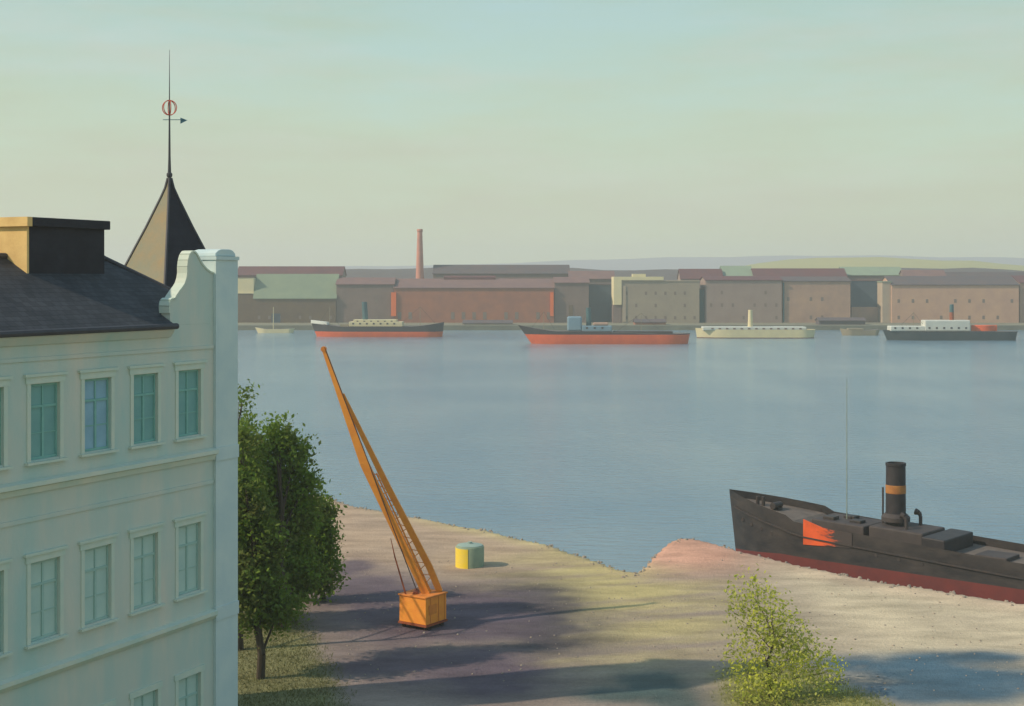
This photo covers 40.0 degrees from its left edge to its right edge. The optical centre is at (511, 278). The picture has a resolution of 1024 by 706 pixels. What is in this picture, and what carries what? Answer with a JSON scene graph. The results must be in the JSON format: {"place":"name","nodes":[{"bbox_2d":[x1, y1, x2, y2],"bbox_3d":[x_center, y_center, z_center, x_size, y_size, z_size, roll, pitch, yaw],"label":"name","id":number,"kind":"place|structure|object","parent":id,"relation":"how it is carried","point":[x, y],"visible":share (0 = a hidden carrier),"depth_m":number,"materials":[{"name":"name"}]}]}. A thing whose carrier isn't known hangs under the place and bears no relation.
{"place":"outdoors","nodes":[
{"label":"outdoors","id":0,"kind":"place"},
{"bbox_2d":[238,277,255,322],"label":"house","id":1,"kind":"structure","parent":0,"point":[246,286],"depth_m":642.00,"materials":[{"name":"beige paint"}]},
{"bbox_2d":[238,266,346,276],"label":"house","id":2,"kind":"structure","parent":0,"point":[248,271],"depth_m":693.90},
{"bbox_2d":[253,274,338,322],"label":"warehouse","id":3,"kind":"structure","parent":0,"point":[298,298],"depth_m":640.00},
{"bbox_2d":[272,313,279,322],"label":"door","id":4,"kind":"structure","parent":3,"relation":"in","point":[276,315],"depth_m":639.95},
{"bbox_2d":[335,277,395,322],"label":"warehouse","id":5,"kind":"structure","parent":0,"point":[354,293],"depth_m":641.00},
{"bbox_2d":[432,265,569,278],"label":"warehouse","id":6,"kind":"structure","parent":0,"point":[519,271],"depth_m":701.65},
{"bbox_2d":[0,0,1023,266],"label":"sky","id":7,"kind":"structure","parent":0,"point":[314,132],"materials":[{"name":"blue"}]},
{"bbox_2d":[568,271,614,283],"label":"house","id":8,"kind":"structure","parent":0,"point":[599,277],"depth_m":697.54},
{"bbox_2d":[238,330,1023,572],"bbox_3d":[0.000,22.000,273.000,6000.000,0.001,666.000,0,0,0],"label":"water","id":9,"kind":"structure","parent":0,"point":[631,457],"depth_m":209.44,"materials":[{"name":"blue liquid"}]},
{"bbox_2d":[255,307,294,332],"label":"sailing boat","id":10,"kind":"object","parent":9,"relation":"on","point":[273,330],"visible":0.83,"depth_m":570.02,"materials":[{"name":"white wood"}]},
{"bbox_2d":[311,302,443,336],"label":"cargo ship","id":11,"kind":"object","parent":9,"relation":"on","point":[365,326],"visible":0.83,"depth_m":531.56,"materials":[{"name":"black metal"}]},
{"bbox_2d":[519,308,689,343],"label":"cargo ship","id":12,"kind":"object","parent":9,"relation":"on","point":[576,332],"visible":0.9,"depth_m":473.03,"materials":[{"name":"red metal"}]},
{"bbox_2d":[695,310,815,337],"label":"ferry boat","id":13,"kind":"object","parent":9,"relation":"on","point":[750,330],"visible":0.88,"depth_m":519.88,"materials":[{"name":"beige metal"}]},
{"bbox_2d":[840,328,879,334],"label":"barge","id":14,"kind":"object","parent":9,"relation":"on","point":[854,331],"visible":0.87,"depth_m":545.68,"materials":[{"name":"grey wood"}]},
{"bbox_2d":[729,411,1023,603],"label":"steam tug","id":15,"kind":"object","parent":9,"relation":"on","point":[894,545],"visible":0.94,"depth_m":99.44,"materials":[{"name":"black metal"}]},
{"bbox_2d":[883,304,1017,340],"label":"passenger steamer","id":16,"kind":"object","parent":9,"relation":"on","point":[951,329],"visible":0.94,"depth_m":501.70,"materials":[{"name":"black metal"}]},
{"bbox_2d":[238,496,1023,705],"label":"ground","id":17,"kind":"structure","parent":0,"point":[498,602],"depth_m":79.42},
{"bbox_2d":[0,217,238,705],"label":"town house","id":18,"kind":"structure","parent":17,"relation":"on","point":[119,450],"depth_m":49.37,"materials":[{"name":"paint"}]},
{"bbox_2d":[0,376,12,470],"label":"window","id":19,"kind":"structure","parent":18,"relation":"in","point":[4,381],"depth_m":44.16,"materials":[{"name":"paint"}]},
{"bbox_2d":[0,558,12,657],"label":"window","id":20,"kind":"structure","parent":18,"relation":"in","point":[4,564],"depth_m":44.16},
{"bbox_2d":[23,371,68,465],"bbox_3d":[-15.204,4.525,45.760,0.350,2.910,1.900,0,0,26],"label":"window","id":21,"kind":"structure","parent":18,"relation":"in","point":[41,398],"depth_m":45.81,"materials":[{"name":"glass"}]},
{"bbox_2d":[23,545,68,649],"bbox_3d":[-15.204,10.325,45.760,0.350,3.010,1.900,0,0,26],"label":"window","id":22,"kind":"structure","parent":18,"relation":"in","point":[41,574],"depth_m":45.81,"materials":[{"name":"teal glass"}]},
{"bbox_2d":[78,367,118,456],"bbox_3d":[-14.147,4.525,47.971,0.350,2.910,1.900,0,0,26],"label":"window","id":23,"kind":"structure","parent":18,"relation":"in","point":[94,392],"depth_m":48.02,"materials":[{"name":"glass"}]},
{"bbox_2d":[78,533,118,631],"bbox_3d":[-14.147,10.325,47.971,0.350,3.010,1.900,0,0,26],"label":"window","id":24,"kind":"structure","parent":18,"relation":"in","point":[94,561],"depth_m":48.02,"materials":[{"name":"teal glass"}]},
{"bbox_2d":[98,699,115,705],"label":"window","id":25,"kind":"structure","parent":18,"relation":"in","point":[113,702],"depth_m":48.46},
{"bbox_2d":[129,681,162,705],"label":"window","id":26,"kind":"structure","parent":18,"relation":"in","point":[145,696],"depth_m":50.35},
{"bbox_2d":[127,363,165,448],"bbox_3d":[-13.089,4.525,50.177,0.350,2.910,1.900,0,0,26],"label":"window","id":27,"kind":"structure","parent":18,"relation":"in","point":[142,387],"depth_m":50.23,"materials":[{"name":"glass"}]},
{"bbox_2d":[127,522,165,615],"bbox_3d":[-13.089,10.325,50.177,0.350,3.010,1.900,0,0,26],"label":"window","id":28,"kind":"structure","parent":18,"relation":"in","point":[142,540],"depth_m":50.23,"materials":[{"name":"teal glass"}]},
{"bbox_2d":[125,50,204,287],"bbox_3d":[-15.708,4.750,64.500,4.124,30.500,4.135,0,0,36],"label":"turret","id":29,"kind":"object","parent":18,"relation":"on","point":[168,235],"visible":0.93,"depth_m":63.91,"materials":[{"name":"paint"}]},
{"bbox_2d":[174,664,204,705],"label":"window","id":30,"kind":"structure","parent":18,"relation":"in","point":[186,683],"depth_m":52.56,"materials":[{"name":"teal glass"}]},
{"bbox_2d":[173,360,207,441],"bbox_3d":[-12.033,4.525,52.388,0.350,2.910,1.900,0,0,26],"label":"window","id":31,"kind":"structure","parent":18,"relation":"in","point":[186,381],"depth_m":52.45,"materials":[{"name":"glass"}]},
{"bbox_2d":[173,512,207,601],"bbox_3d":[-12.033,10.325,52.388,0.350,3.010,1.900,0,0,26],"label":"window","id":32,"kind":"structure","parent":18,"relation":"in","point":[186,537],"depth_m":52.45,"materials":[{"name":"glass"}]},
{"bbox_2d":[238,379,277,650],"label":"broadleaf tree","id":33,"kind":"object","parent":17,"relation":"on","point":[240,639],"visible":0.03,"depth_m":79.89,"materials":[{"name":"green plant"}]},
{"bbox_2d":[238,412,309,679],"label":"broadleaf tree","id":34,"kind":"object","parent":17,"relation":"on","point":[262,604],"visible":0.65,"depth_m":70.44,"materials":[{"name":"green plant"}]},
{"bbox_2d":[245,410,334,628],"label":"broadleaf tree","id":35,"kind":"object","parent":17,"relation":"on","point":[305,565],"visible":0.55,"depth_m":81.39,"materials":[{"name":"green plant"}]},
{"bbox_2d":[238,600,361,705],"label":"grass","id":36,"kind":"structure","parent":17,"relation":"on","point":[285,670],"depth_m":71.28,"materials":[{"name":"green plant"}]},
{"bbox_2d":[302,488,350,602],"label":"broadleaf tree","id":37,"kind":"object","parent":17,"relation":"on","point":[329,550],"visible":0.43,"depth_m":86.55,"materials":[{"name":"green plant"}]},
{"bbox_2d":[321,346,447,630],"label":"jib crane","id":38,"kind":"object","parent":17,"relation":"on","point":[423,605],"visible":1,"depth_m":80.88,"materials":[{"name":"metal"}]},
{"bbox_2d":[455,541,483,568],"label":"storage tank","id":39,"kind":"object","parent":17,"relation":"on","point":[469,554],"visible":1,"depth_m":97.05,"materials":[{"name":"metal"}]},
{"bbox_2d":[326,497,1022,691],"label":"rubble","id":40,"kind":"object","parent":17,"relation":"on","point":[724,546],"visible":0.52,"depth_m":90.96,"materials":[{"name":"stone"}]},
{"bbox_2d":[712,563,851,705],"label":"young tree","id":41,"kind":"object","parent":17,"relation":"on","point":[802,654],"visible":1,"depth_m":67.20,"materials":[{"name":"green plant"}]},
{"bbox_2d":[238,325,1023,329],"bbox_3d":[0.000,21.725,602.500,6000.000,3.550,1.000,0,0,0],"label":"quay wall","id":42,"kind":"structure","parent":0,"point":[614,327],"depth_m":602.00,"materials":[{"name":"grey stone"}]},
{"bbox_2d":[238,322,1023,324],"bbox_3d":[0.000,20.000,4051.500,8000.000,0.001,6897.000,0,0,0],"label":"shore","id":43,"kind":"structure","parent":0,"point":[866,323],"depth_m":628.74,"materials":[{"name":"grey stone"}]},
{"bbox_2d":[416,229,423,278],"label":"factory chimney","id":44,"kind":"object","parent":43,"relation":"on","point":[419,268],"visible":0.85,"depth_m":703.65,"materials":[{"name":"brick"}]},
{"bbox_2d":[391,276,554,322],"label":"brick hall","id":45,"kind":"structure","parent":43,"relation":"on","point":[453,299],"depth_m":640.00,"materials":[{"name":"red brick"}]},
{"bbox_2d":[462,320,512,324],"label":"goods shed","id":46,"kind":"structure","parent":43,"relation":"on","point":[487,322],"depth_m":612.13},
{"bbox_2d":[553,277,589,322],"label":"wing","id":47,"kind":"structure","parent":43,"relation":"on","point":[571,296],"depth_m":641.00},
{"bbox_2d":[569,305,572,315],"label":"door","id":48,"kind":"structure","parent":47,"relation":"in","point":[570,306],"depth_m":640.73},
{"bbox_2d":[589,284,610,321],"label":"shed","id":49,"kind":"structure","parent":43,"relation":"on","point":[600,300],"depth_m":652.00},
{"bbox_2d":[632,319,666,324],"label":"goods shed","id":50,"kind":"structure","parent":43,"relation":"on","point":[649,321],"depth_m":612.10,"materials":[{"name":"grey"}]},
{"bbox_2d":[611,274,699,322],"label":"block","id":51,"kind":"structure","parent":43,"relation":"on","point":[645,297],"depth_m":638.00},
{"bbox_2d":[699,288,703,322],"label":"stair house","id":52,"kind":"structure","parent":43,"relation":"on","point":[701,305],"depth_m":643.00,"materials":[{"name":"grey"}]},
{"bbox_2d":[699,276,782,322],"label":"block","id":53,"kind":"structure","parent":43,"relation":"on","point":[731,299],"depth_m":639.00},
{"bbox_2d":[780,276,851,322],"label":"block","id":54,"kind":"structure","parent":43,"relation":"on","point":[807,299],"depth_m":640.00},
{"bbox_2d":[815,317,865,324],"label":"goods shed","id":55,"kind":"structure","parent":43,"relation":"on","point":[840,320],"depth_m":612.00,"materials":[{"name":"grey"}]},
{"bbox_2d":[345,255,1023,269],"bbox_3d":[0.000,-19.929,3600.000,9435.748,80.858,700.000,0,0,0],"label":"hills","id":56,"kind":"structure","parent":0,"point":[669,263],"depth_m":3525.31,"materials":[{"name":"grey"}]},
{"bbox_2d":[345,268,1023,279],"bbox_3d":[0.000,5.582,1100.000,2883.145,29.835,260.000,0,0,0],"label":"wooded bank","id":57,"kind":"structure","parent":0,"point":[669,274],"depth_m":1081.56,"materials":[{"name":"green plant"}]},
{"bbox_2d":[677,269,722,287],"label":"house","id":58,"kind":"structure","parent":0,"point":[690,274],"depth_m":703.48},
{"bbox_2d":[720,266,752,275],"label":"house","id":59,"kind":"structure","parent":0,"point":[736,270],"depth_m":708.62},
{"bbox_2d":[751,268,847,276],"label":"warehouse","id":60,"kind":"structure","parent":0,"point":[798,271],"depth_m":704.59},
{"bbox_2d":[710,657,902,705],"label":"grass","id":61,"kind":"structure","parent":0,"point":[835,700],"depth_m":67.52,"materials":[{"name":"green plant"}]},
{"bbox_2d":[850,280,881,321],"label":"recessed house","id":62,"kind":"structure","parent":0,"point":[863,298],"depth_m":650.00,"materials":[{"name":"paint"}]},
{"bbox_2d":[839,267,901,279],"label":"warehouse","id":63,"kind":"structure","parent":0,"point":[866,273],"depth_m":712.12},
{"bbox_2d":[877,281,891,322],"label":"house","id":64,"kind":"structure","parent":0,"point":[884,299],"depth_m":641.00,"materials":[{"name":"beige paint"}]},
{"bbox_2d":[746,257,1023,270],"bbox_3d":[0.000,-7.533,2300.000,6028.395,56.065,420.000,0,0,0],"label":"field hill","id":65,"kind":"structure","parent":0,"point":[857,262],"depth_m":2251.98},
{"bbox_2d":[899,270,946,275],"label":"house","id":66,"kind":"structure","parent":0,"point":[922,273],"depth_m":704.76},
{"bbox_2d":[882,276,1019,322],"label":"warehouse","id":67,"kind":"structure","parent":0,"point":[983,299],"depth_m":640.00,"materials":[{"name":"brown brick"}]},
{"bbox_2d":[945,272,1023,275],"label":"warehouse","id":68,"kind":"structure","parent":0,"point":[982,273],"depth_m":711.47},
{"bbox_2d":[1011,275,1023,322],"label":"warehouse","id":69,"kind":"structure","parent":0,"point":[1019,279],"depth_m":642.00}
]}

